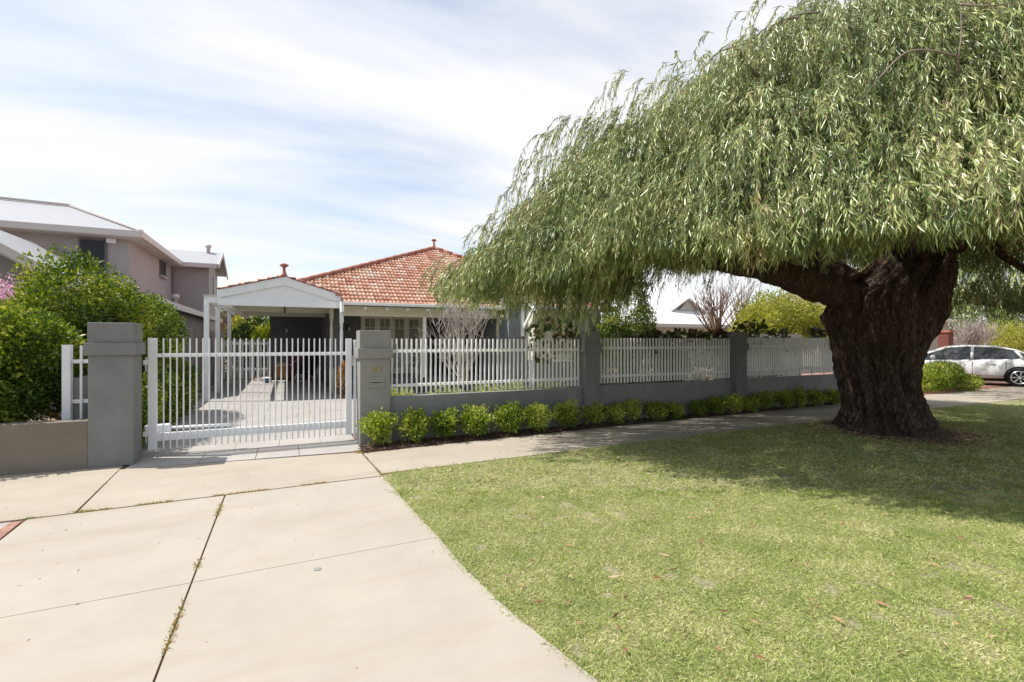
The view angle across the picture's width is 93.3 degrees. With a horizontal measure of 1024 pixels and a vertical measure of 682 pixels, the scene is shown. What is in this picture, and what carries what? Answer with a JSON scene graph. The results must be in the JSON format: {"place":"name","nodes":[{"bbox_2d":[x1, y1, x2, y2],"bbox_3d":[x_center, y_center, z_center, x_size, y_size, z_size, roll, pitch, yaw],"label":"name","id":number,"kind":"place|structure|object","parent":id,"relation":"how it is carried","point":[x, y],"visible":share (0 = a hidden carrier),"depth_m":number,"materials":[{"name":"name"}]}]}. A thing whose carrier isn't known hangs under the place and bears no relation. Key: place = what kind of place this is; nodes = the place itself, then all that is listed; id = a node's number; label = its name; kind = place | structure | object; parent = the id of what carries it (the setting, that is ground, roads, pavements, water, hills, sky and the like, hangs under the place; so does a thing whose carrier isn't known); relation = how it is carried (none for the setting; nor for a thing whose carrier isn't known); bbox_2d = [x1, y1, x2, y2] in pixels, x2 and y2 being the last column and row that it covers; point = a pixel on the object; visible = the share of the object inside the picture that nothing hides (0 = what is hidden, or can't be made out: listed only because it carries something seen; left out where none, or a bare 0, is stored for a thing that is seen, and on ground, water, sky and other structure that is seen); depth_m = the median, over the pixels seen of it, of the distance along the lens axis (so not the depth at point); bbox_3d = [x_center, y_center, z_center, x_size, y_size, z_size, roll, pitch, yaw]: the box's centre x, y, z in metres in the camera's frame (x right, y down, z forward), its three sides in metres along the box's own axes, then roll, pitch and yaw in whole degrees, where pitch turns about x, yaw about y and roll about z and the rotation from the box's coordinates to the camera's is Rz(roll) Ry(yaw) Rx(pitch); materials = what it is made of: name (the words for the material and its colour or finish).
{"place":"outdoors","nodes":[
{"label":"outdoors","id":0,"kind":"place"},
{"bbox_2d":[0,439,422,681],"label":"joint dirt","id":1,"kind":"structure","parent":0,"point":[21,522],"depth_m":4.18,"materials":[{"name":"brown soil"}]},
{"bbox_2d":[0,521,20,537],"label":"brick kerb strip","id":2,"kind":"object","parent":1,"relation":"on","point":[8,527],"visible":1,"depth_m":4.14,"materials":[{"name":"red brick"}]},
{"bbox_2d":[0,419,87,475],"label":"retaining wall","id":3,"kind":"structure","parent":1,"relation":"on","point":[41,446],"depth_m":5.89,"materials":[{"name":"grey concrete"}]},
{"bbox_2d":[20,434,698,655],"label":"weeds","id":4,"kind":"object","parent":1,"relation":"on","point":[217,512],"visible":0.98,"depth_m":4.51,"materials":[{"name":"green plant"}]},
{"bbox_2d":[126,379,360,468],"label":"driveway","id":5,"kind":"structure","parent":0,"point":[243,450],"depth_m":8.55,"materials":[{"name":"grey concrete"}]},
{"bbox_2d":[83,322,145,468],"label":"masonry pillar","id":6,"kind":"structure","parent":5,"relation":"on","point":[113,352],"depth_m":6.16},
{"bbox_2d":[142,357,201,447],"bbox_3d":[-6.462,0.986,8.910,0.954,1.333,5.243,0,0,-25],"label":"driveway hedge","id":7,"kind":"object","parent":5,"relation":"on","point":[166,394],"visible":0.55,"depth_m":8.58,"materials":[{"name":"green plant"}]},
{"bbox_2d":[203,294,235,401],"bbox_3d":[-9.536,0.185,16.120,0.340,2.830,7.320,0,0,-25],"label":"pergola","id":8,"kind":"object","parent":5,"relation":"on","point":[210,299],"visible":0.76,"depth_m":13.78,"materials":[{"name":"white paint"}]},
{"bbox_2d":[289,349,313,379],"bbox_3d":[-8.789,0.975,20.267,1.000,1.250,0.395,0,0,-25],"label":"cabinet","id":9,"kind":"object","parent":5,"relation":"on","point":[295,365],"visible":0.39,"depth_m":19.99,"materials":[{"name":"red plastic"}]},
{"bbox_2d":[290,351,301,378],"bbox_3d":[-8.930,0.975,19.991,0.470,1.150,0.014,0,0,-25],"label":"door","id":10,"kind":"structure","parent":9,"relation":"in","point":[294,357],"depth_m":19.96,"materials":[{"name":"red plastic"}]},
{"bbox_2d":[304,351,313,377],"bbox_3d":[-8.486,0.975,20.198,0.470,1.150,0.014,0,0,-25],"label":"door","id":11,"kind":"structure","parent":9,"relation":"in","point":[311,356],"depth_m":20.24,"materials":[{"name":"white plastic"}]},
{"bbox_2d":[290,355,317,381],"bbox_3d":[-8.258,1.082,19.156,1.016,1.031,0.398,0,0,-25],"label":"pushchair","id":12,"kind":"object","parent":5,"relation":"on","point":[306,366],"visible":0.71,"depth_m":19.06,"materials":[{"name":"black fabric"}]},
{"bbox_2d":[333,360,345,397],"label":"golden shrub","id":13,"kind":"object","parent":5,"relation":"on","point":[343,372],"visible":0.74,"depth_m":13.47,"materials":[{"name":"orange plant"}]},
{"bbox_2d":[276,362,285,378],"bbox_3d":[-8.985,1.153,18.846,0.480,0.614,0.494,0,0,-25],"label":"cardboard box","id":14,"kind":"object","parent":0,"point":[278,370],"visible":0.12,"depth_m":18.72,"materials":[{"name":"beige cardboard"}]},
{"bbox_2d":[0,476,596,681],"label":"driveway","id":15,"kind":"structure","parent":0,"point":[386,593],"depth_m":2.99,"materials":[{"name":"concrete"}]},
{"bbox_2d":[427,385,463,393],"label":"ground cover plant","id":16,"kind":"object","parent":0,"point":[446,391],"visible":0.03,"depth_m":8.79,"materials":[{"name":"green plant"}]},
{"bbox_2d":[392,389,503,395],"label":"garden path","id":17,"kind":"structure","parent":0,"point":[418,393],"depth_m":15.17,"materials":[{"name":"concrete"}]},
{"bbox_2d":[415,283,501,392],"bbox_3d":[-1.423,-0.239,12.838,2.311,3.682,2.096,0,0,23],"label":"bare tree","id":18,"kind":"object","parent":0,"point":[455,319],"visible":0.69,"depth_m":12.62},
{"bbox_2d":[470,383,507,391],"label":"ground cover plant","id":19,"kind":"object","parent":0,"point":[483,390],"visible":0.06,"depth_m":9.15,"materials":[{"name":"green plant"}]},
{"bbox_2d":[0,0,1023,327],"label":"sky","id":20,"kind":"structure","parent":0,"point":[313,137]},
{"bbox_2d":[496,382,533,390],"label":"ground cover plant","id":21,"kind":"object","parent":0,"point":[515,387],"visible":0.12,"depth_m":9.38,"materials":[{"name":"green plant"}]},
{"bbox_2d":[21,348,1017,421],"bbox_3d":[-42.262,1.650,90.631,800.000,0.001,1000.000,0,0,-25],"label":"ground","id":22,"kind":"structure","parent":0,"point":[225,379],"depth_m":22.48,"materials":[{"name":"soil"}]},
{"bbox_2d":[0,274,47,323],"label":"blossom tree","id":23,"kind":"object","parent":22,"relation":"on","point":[5,288],"visible":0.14,"depth_m":8.13,"materials":[{"name":"pink plant"}]},
{"bbox_2d":[0,296,87,422],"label":"hedge","id":24,"kind":"object","parent":22,"relation":"on","point":[27,380],"visible":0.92,"depth_m":6.29,"materials":[{"name":"green plant"}]},
{"bbox_2d":[0,242,189,419],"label":"broad shrub tree","id":25,"kind":"object","parent":22,"relation":"on","point":[99,297],"visible":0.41,"depth_m":7.82,"materials":[{"name":"green plant"}]},
{"bbox_2d":[0,197,227,409],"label":"two storey house","id":26,"kind":"structure","parent":22,"relation":"on","point":[183,281],"depth_m":16.21,"materials":[{"name":"grey paint"}]},
{"bbox_2d":[78,238,106,278],"bbox_3d":[-13.661,-2.590,15.762,0.720,1.480,0.078,0,0,-25],"label":"window","id":27,"kind":"structure","parent":26,"relation":"in","point":[98,247],"depth_m":15.76,"materials":[{"name":"grey glass"}]},
{"bbox_2d":[159,259,165,275],"bbox_3d":[-14.776,-3.065,20.473,0.059,0.630,1.000,0,0,-25],"label":"window","id":28,"kind":"structure","parent":26,"relation":"in","point":[162,265],"depth_m":20.26,"materials":[{"name":"grey glass"}]},
{"bbox_2d":[220,309,245,335],"bbox_3d":[-20.228,-0.509,34.621,2.843,4.222,2.873,0,0,-42],"label":"bare rear tree","id":29,"kind":"object","parent":22,"relation":"on","point":[224,321],"visible":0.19,"depth_m":34.31,"materials":[{"name":"brown plant"}]},
{"bbox_2d":[223,314,257,367],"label":"bush","id":30,"kind":"object","parent":22,"relation":"on","point":[242,319],"visible":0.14,"depth_m":26.81,"materials":[{"name":"green plant"}]},
{"bbox_2d":[220,310,268,338],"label":"distant tree","id":31,"kind":"object","parent":22,"relation":"on","point":[266,317],"visible":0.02,"depth_m":51.30,"materials":[{"name":"green plant"}]},
{"bbox_2d":[224,316,269,372],"bbox_3d":[-12.571,0.152,23.894,3.330,3.039,2.814,0,0,-11],"label":"bush","id":32,"kind":"object","parent":22,"relation":"on","point":[243,335],"visible":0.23,"depth_m":23.37,"materials":[{"name":"green plant"}]},
{"bbox_2d":[248,320,269,373],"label":"bush","id":33,"kind":"object","parent":22,"relation":"on","point":[262,331],"visible":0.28,"depth_m":22.31,"materials":[{"name":"green plant"}]},
{"bbox_2d":[216,239,614,394],"bbox_3d":[-3.998,-1.295,19.652,12.768,5.850,13.000,0,0,-25],"label":"bungalow","id":34,"kind":"object","parent":22,"relation":"on","point":[316,307],"visible":0.6,"depth_m":15.67,"materials":[{"name":"tile"}]},
{"bbox_2d":[223,340,268,378],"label":"picket gate","id":35,"kind":"structure","parent":34,"relation":"attached to","point":[243,343],"depth_m":19.63,"materials":[{"name":"white paint"}]},
{"bbox_2d":[362,316,376,329],"bbox_3d":[-4.832,0.140,16.443,0.492,2.000,0.032,0,0,-25],"label":"french door","id":36,"kind":"structure","parent":34,"relation":"in","point":[368,322],"depth_m":16.44,"materials":[{"name":"beige paint"}]},
{"bbox_2d":[377,317,391,373],"bbox_3d":[-4.378,0.140,16.654,0.492,2.000,0.032,0,0,-25],"label":"french door","id":37,"kind":"structure","parent":34,"relation":"in","point":[383,323],"depth_m":16.66,"materials":[{"name":"beige paint"}]},
{"bbox_2d":[392,317,406,373],"bbox_3d":[-3.925,0.140,16.865,0.492,2.000,0.032,0,0,-25],"label":"french door","id":38,"kind":"structure","parent":34,"relation":"in","point":[399,324],"depth_m":16.86,"materials":[{"name":"beige paint"}]},
{"bbox_2d":[407,317,420,372],"bbox_3d":[-3.472,0.140,17.077,0.492,2.000,0.032,0,0,-25],"label":"french door","id":39,"kind":"structure","parent":34,"relation":"in","point":[413,333],"depth_m":17.07,"materials":[{"name":"beige paint"}]},
{"bbox_2d":[534,313,588,348],"bbox_3d":[1.619,-0.145,15.623,2.040,1.490,0.050,0,0,-25],"label":"window frame","id":40,"kind":"structure","parent":34,"relation":"in","point":[534,313],"depth_m":15.31,"materials":[{"name":"beige paint"}]},
{"bbox_2d":[600,280,740,366],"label":"white roofed house","id":41,"kind":"structure","parent":22,"relation":"on","point":[673,311],"depth_m":33.61,"materials":[{"name":"beige"}]},
{"bbox_2d":[717,334,801,377],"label":"pale side wall","id":42,"kind":"structure","parent":22,"relation":"on","point":[792,337],"depth_m":17.30,"materials":[{"name":"grey paint"}]},
{"bbox_2d":[739,293,956,365],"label":"beige house","id":43,"kind":"structure","parent":22,"relation":"on","point":[934,345],"depth_m":35.21,"materials":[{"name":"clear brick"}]},
{"bbox_2d":[949,283,1023,345],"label":"background tree","id":44,"kind":"object","parent":22,"relation":"on","point":[975,317],"visible":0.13,"depth_m":38.75,"materials":[{"name":"green plant"}]},
{"bbox_2d":[536,376,569,388],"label":"ground cover plant","id":45,"kind":"object","parent":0,"point":[554,383],"visible":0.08,"depth_m":9.74,"materials":[{"name":"green plant"}]},
{"bbox_2d":[357,401,840,451],"bbox_3d":[3.609,1.585,10.008,13.000,0.047,0.750,0,0,-25],"label":"garden bed","id":46,"kind":"object","parent":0,"point":[524,431],"visible":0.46,"depth_m":8.40,"materials":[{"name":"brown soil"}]},
{"bbox_2d":[354,330,392,444],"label":"masonry pillar","id":47,"kind":"structure","parent":46,"relation":"on","point":[373,352],"depth_m":7.53,"materials":[{"name":"grey"}]},
{"bbox_2d":[353,340,355,437],"bbox_3d":[-2.548,0.775,7.837,0.035,1.590,0.080,0,0,-25],"label":"gate jamb","id":48,"kind":"object","parent":47,"relation":"attached to","point":[354,395],"visible":1,"depth_m":7.80,"materials":[{"name":"paint"}]},
{"bbox_2d":[143,338,353,449],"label":"driveway gate","id":49,"kind":"structure","parent":48,"relation":"attached to","point":[153,435],"depth_m":7.15,"materials":[{"name":"metal"}]},
{"bbox_2d":[144,423,230,432],"bbox_3d":[-4.677,1.240,7.015,1.051,0.120,0.131,0,0,-25],"label":"gate opener","id":50,"kind":"object","parent":49,"relation":"attached to","point":[160,427],"visible":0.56,"depth_m":6.93,"materials":[{"name":"white metal"}]},
{"bbox_2d":[354,407,402,444],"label":"box shrub","id":51,"kind":"object","parent":46,"relation":"on","point":[379,425],"visible":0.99,"depth_m":7.25,"materials":[{"name":"green plant"}]},
{"bbox_2d":[394,405,431,443],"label":"box shrub","id":52,"kind":"object","parent":46,"relation":"on","point":[412,425],"visible":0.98,"depth_m":7.46,"materials":[{"name":"green plant"}]},
{"bbox_2d":[428,406,459,438],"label":"box shrub","id":53,"kind":"object","parent":46,"relation":"on","point":[445,424],"visible":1,"depth_m":7.68,"materials":[{"name":"green plant"}]},
{"bbox_2d":[457,402,496,435],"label":"box shrub","id":54,"kind":"object","parent":46,"relation":"on","point":[475,416],"visible":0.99,"depth_m":7.89,"materials":[{"name":"green plant"}]},
{"bbox_2d":[493,400,525,432],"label":"box shrub","id":55,"kind":"object","parent":46,"relation":"on","point":[507,415],"visible":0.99,"depth_m":8.15,"materials":[{"name":"green plant"}]},
{"bbox_2d":[520,401,551,431],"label":"box shrub","id":56,"kind":"object","parent":46,"relation":"on","point":[533,410],"visible":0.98,"depth_m":8.35,"materials":[{"name":"green plant"}]},
{"bbox_2d":[552,398,579,427],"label":"box shrub","id":57,"kind":"object","parent":46,"relation":"on","point":[566,416],"visible":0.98,"depth_m":8.62,"materials":[{"name":"green plant"}]},
{"bbox_2d":[573,330,602,424],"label":"masonry pillar","id":58,"kind":"structure","parent":46,"relation":"on","point":[590,348],"depth_m":9.25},
{"bbox_2d":[578,400,606,424],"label":"box shrub","id":59,"kind":"object","parent":46,"relation":"on","point":[594,415],"visible":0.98,"depth_m":9.03,"materials":[{"name":"green plant"}]},
{"bbox_2d":[602,401,625,423],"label":"box shrub","id":60,"kind":"object","parent":46,"relation":"on","point":[614,412],"visible":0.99,"depth_m":9.23,"materials":[{"name":"green plant"}]},
{"bbox_2d":[620,398,643,421],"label":"box shrub","id":61,"kind":"object","parent":46,"relation":"on","point":[632,409],"visible":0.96,"depth_m":9.41,"materials":[{"name":"green plant"}]},
{"bbox_2d":[644,398,668,418],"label":"box shrub","id":62,"kind":"object","parent":46,"relation":"on","point":[656,409],"visible":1,"depth_m":9.68,"materials":[{"name":"green plant"}]},
{"bbox_2d":[663,400,686,418],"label":"box shrub","id":63,"kind":"object","parent":46,"relation":"on","point":[674,409],"visible":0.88,"depth_m":9.86,"materials":[{"name":"green plant"}]},
{"bbox_2d":[689,399,708,416],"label":"box shrub","id":64,"kind":"object","parent":46,"relation":"on","point":[698,407],"visible":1,"depth_m":10.17,"materials":[{"name":"green plant"}]},
{"bbox_2d":[706,395,727,413],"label":"box shrub","id":65,"kind":"object","parent":46,"relation":"on","point":[716,404],"visible":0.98,"depth_m":10.38,"materials":[{"name":"green plant"}]},
{"bbox_2d":[721,393,744,414],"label":"box shrub","id":66,"kind":"object","parent":46,"relation":"on","point":[733,403],"visible":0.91,"depth_m":10.56,"materials":[{"name":"green plant"}]},
{"bbox_2d":[722,332,748,410],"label":"masonry pillar","id":67,"kind":"structure","parent":46,"relation":"on","point":[739,346],"depth_m":10.96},
{"bbox_2d":[739,394,765,411],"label":"box shrub","id":68,"kind":"object","parent":46,"relation":"on","point":[753,402],"visible":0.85,"depth_m":10.77,"materials":[{"name":"green plant"}]},
{"bbox_2d":[751,390,777,410],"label":"box shrub","id":69,"kind":"object","parent":46,"relation":"on","point":[770,399],"visible":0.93,"depth_m":11.01,"materials":[{"name":"green plant"}]},
{"bbox_2d":[773,389,794,408],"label":"box shrub","id":70,"kind":"object","parent":46,"relation":"on","point":[782,398],"visible":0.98,"depth_m":11.30,"materials":[{"name":"green plant"}]},
{"bbox_2d":[788,385,808,407],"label":"box shrub","id":71,"kind":"object","parent":46,"relation":"on","point":[799,397],"visible":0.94,"depth_m":11.53,"materials":[{"name":"green plant"}]},
{"bbox_2d":[805,388,830,405],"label":"box shrub","id":72,"kind":"object","parent":46,"relation":"on","point":[819,396],"visible":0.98,"depth_m":11.78,"materials":[{"name":"green plant"}]},
{"bbox_2d":[823,387,839,404],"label":"box shrub","id":73,"kind":"object","parent":46,"relation":"on","point":[834,394],"visible":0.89,"depth_m":12.08,"materials":[{"name":"green plant"}]},
{"bbox_2d":[441,406,810,444],"bbox_3d":[11.159,1.614,12.982,28.800,0.001,2.700,0,0,-25],"label":"path bedding","id":74,"kind":"object","parent":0,"point":[609,426],"visible":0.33,"depth_m":8.92,"materials":[{"name":"grey concrete"}]},
{"bbox_2d":[390,387,581,440],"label":"wall","id":75,"kind":"structure","parent":74,"relation":"on","point":[550,397],"depth_m":8.41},
{"bbox_2d":[390,339,579,394],"bbox_3d":[-0.339,0.415,8.571,3.630,0.906,0.078,0,0,-25],"label":"picket fence","id":76,"kind":"object","parent":75,"relation":"on","point":[481,382],"visible":0.98,"depth_m":8.50,"materials":[{"name":"white metal"}]},
{"bbox_2d":[0,386,1023,522],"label":"footpath","id":77,"kind":"structure","parent":74,"relation":"on","point":[53,493],"depth_m":6.12,"materials":[{"name":"concrete"}]},
{"bbox_2d":[514,316,595,388],"bbox_3d":[0.842,0.559,9.375,1.804,2.084,0.652,0,0,-32],"label":"climbing vine","id":78,"kind":"object","parent":74,"relation":"on","point":[570,334],"visible":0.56,"depth_m":9.25,"materials":[{"name":"green plant"}]},
{"bbox_2d":[600,379,732,422],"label":"wall","id":79,"kind":"structure","parent":74,"relation":"on","point":[684,393],"depth_m":10.16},
{"bbox_2d":[600,338,729,383],"bbox_3d":[3.300,0.390,10.268,3.680,0.906,0.078,0,0,-25],"label":"picket fence","id":80,"kind":"object","parent":79,"relation":"on","point":[687,347],"visible":0.98,"depth_m":10.23,"materials":[{"name":"white paint"}]},
{"bbox_2d":[621,328,727,383],"bbox_3d":[3.796,0.648,10.692,3.251,1.905,0.627,0,0,-25],"label":"climbing vine","id":81,"kind":"object","parent":74,"relation":"on","point":[654,333],"visible":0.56,"depth_m":10.56,"materials":[{"name":"green plant"}]},
{"bbox_2d":[731,319,828,376],"bbox_3d":[6.714,0.536,12.082,3.673,2.129,0.594,0,0,-27],"label":"climbing vine","id":82,"kind":"object","parent":74,"relation":"on","point":[813,330],"visible":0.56,"depth_m":11.83,"materials":[{"name":"green plant"}]},
{"bbox_2d":[747,374,838,408],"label":"wall","id":83,"kind":"structure","parent":74,"relation":"on","point":[822,382],"depth_m":11.84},
{"bbox_2d":[747,338,833,375],"bbox_3d":[6.952,0.370,11.971,3.660,0.904,0.078,0,0,-25],"label":"picket fence","id":84,"kind":"object","parent":83,"relation":"on","point":[821,357],"visible":0.84,"depth_m":11.87,"materials":[{"name":"white paint"}]},
{"bbox_2d":[593,273,659,369],"bbox_3d":[3.657,-0.581,15.484,2.172,4.367,1.670,0,0,-25],"label":"evergreen tree","id":85,"kind":"object","parent":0,"point":[626,325],"visible":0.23,"depth_m":15.17,"materials":[{"name":"green plant"}]},
{"bbox_2d":[602,370,709,384],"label":"garden ground","id":86,"kind":"structure","parent":0,"point":[642,379],"depth_m":20.34,"materials":[{"name":"brown soil"}]},
{"bbox_2d":[690,273,757,337],"bbox_3d":[8.369,-0.532,19.405,2.700,4.268,2.686,0,0,29],"label":"bare tree","id":87,"kind":"object","parent":86,"relation":"on","point":[710,313],"visible":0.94,"depth_m":19.23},
{"bbox_2d":[565,322,782,384],"bbox_3d":[4.734,0.580,12.679,8.028,2.045,1.886,0,0,-28],"label":"garden hedge","id":88,"kind":"object","parent":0,"point":[613,332],"visible":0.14,"depth_m":11.37,"materials":[{"name":"green plant"}]},
{"bbox_2d":[379,399,1023,681],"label":"lawn","id":89,"kind":"structure","parent":0,"point":[705,582],"depth_m":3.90,"materials":[{"name":"green plant"}]},
{"bbox_2d":[416,0,1023,436],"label":"peppermint tree","id":90,"kind":"object","parent":89,"relation":"on","point":[806,152],"visible":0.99,"depth_m":5.67,"materials":[{"name":"green plant"}]},
{"bbox_2d":[468,412,1023,658],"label":"fallen leaves","id":91,"kind":"object","parent":89,"relation":"on","point":[968,597],"visible":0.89,"depth_m":3.41,"materials":[{"name":"brown plant"}]},
{"bbox_2d":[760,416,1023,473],"bbox_3d":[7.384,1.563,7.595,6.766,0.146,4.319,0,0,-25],"label":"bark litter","id":92,"kind":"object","parent":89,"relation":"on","point":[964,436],"visible":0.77,"depth_m":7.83,"materials":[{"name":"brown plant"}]},
{"bbox_2d":[798,420,993,444],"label":"bare earth","id":93,"kind":"structure","parent":89,"relation":"on","point":[946,435],"depth_m":8.12,"materials":[{"name":"brown soil"}]},
{"bbox_2d":[858,247,1023,333],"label":"weeping street tree","id":94,"kind":"object","parent":89,"relation":"on","point":[1019,279],"visible":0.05,"depth_m":16.01,"materials":[{"name":"green plant"}]},
{"bbox_2d":[698,370,1012,394],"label":"brick driveway","id":95,"kind":"structure","parent":0,"point":[993,384],"depth_m":17.05,"materials":[{"name":"red brick"}]},
{"bbox_2d":[721,280,762,329],"bbox_3d":[9.920,-0.612,20.777,1.843,4.426,2.756,0,0,27],"label":"bare tree","id":96,"kind":"object","parent":95,"relation":"on","point":[745,304],"visible":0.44,"depth_m":20.50,"materials":[{"name":"brown plant"}]},
{"bbox_2d":[728,285,827,355],"bbox_3d":[10.505,-0.294,18.898,5.393,3.796,2.824,0,0,-25],"label":"yellow green tree","id":97,"kind":"object","parent":95,"relation":"on","point":[800,319],"visible":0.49,"depth_m":18.38,"materials":[{"name":"green plant"}]},
{"bbox_2d":[938,330,954,348],"bbox_3d":[20.577,0.550,22.946,0.540,2.100,0.500,0,0,-25],"label":"gate post","id":98,"kind":"object","parent":95,"relation":"on","point":[945,337],"visible":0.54,"depth_m":22.80,"materials":[{"name":"brick"}]},
{"bbox_2d":[921,360,985,391],"bbox_3d":[13.577,1.129,15.467,2.998,1.032,1.615,0,0,-25],"label":"bush","id":99,"kind":"object","parent":95,"relation":"on","point":[945,375],"visible":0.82,"depth_m":15.26,"materials":[{"name":"green plant"}]},
{"bbox_2d":[925,345,1023,386],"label":"parked car","id":100,"kind":"object","parent":95,"relation":"on","point":[992,363],"visible":0.52,"depth_m":17.42,"materials":[{"name":"silver metal"}]},
{"bbox_2d":[946,314,1005,345],"bbox_3d":[23.366,0.102,24.593,2.485,3.004,2.680,0,0,-25],"label":"bare shrub","id":101,"kind":"object","parent":95,"relation":"on","point":[968,334],"visible":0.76,"depth_m":24.32,"materials":[{"name":"beige plant"}]},
{"bbox_2d":[975,317,1023,351],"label":"yellow green shrub","id":102,"kind":"object","parent":95,"relation":"on","point":[1016,341],"visible":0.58,"depth_m":29.85,"materials":[{"name":"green plant"}]},
{"label":"driveway bedding","id":103,"kind":"structure","parent":0,"visible":0},
{"bbox_2d":[73,359,188,418],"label":"side wall","id":104,"kind":"structure","parent":103,"relation":"on","point":[76,395],"depth_m":6.46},
{"bbox_2d":[62,345,87,419],"bbox_3d":[-5.712,0.545,6.434,0.405,0.990,0.090,0,0,-25],"label":"picket fence return","id":105,"kind":"object","parent":104,"relation":"attached to","point":[68,361],"visible":0.48,"depth_m":6.34,"materials":[{"name":"paint"}]},
{"bbox_2d":[186,328,223,393],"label":"boundary wall","id":106,"kind":"structure","parent":103,"relation":"on","point":[197,333],"depth_m":15.01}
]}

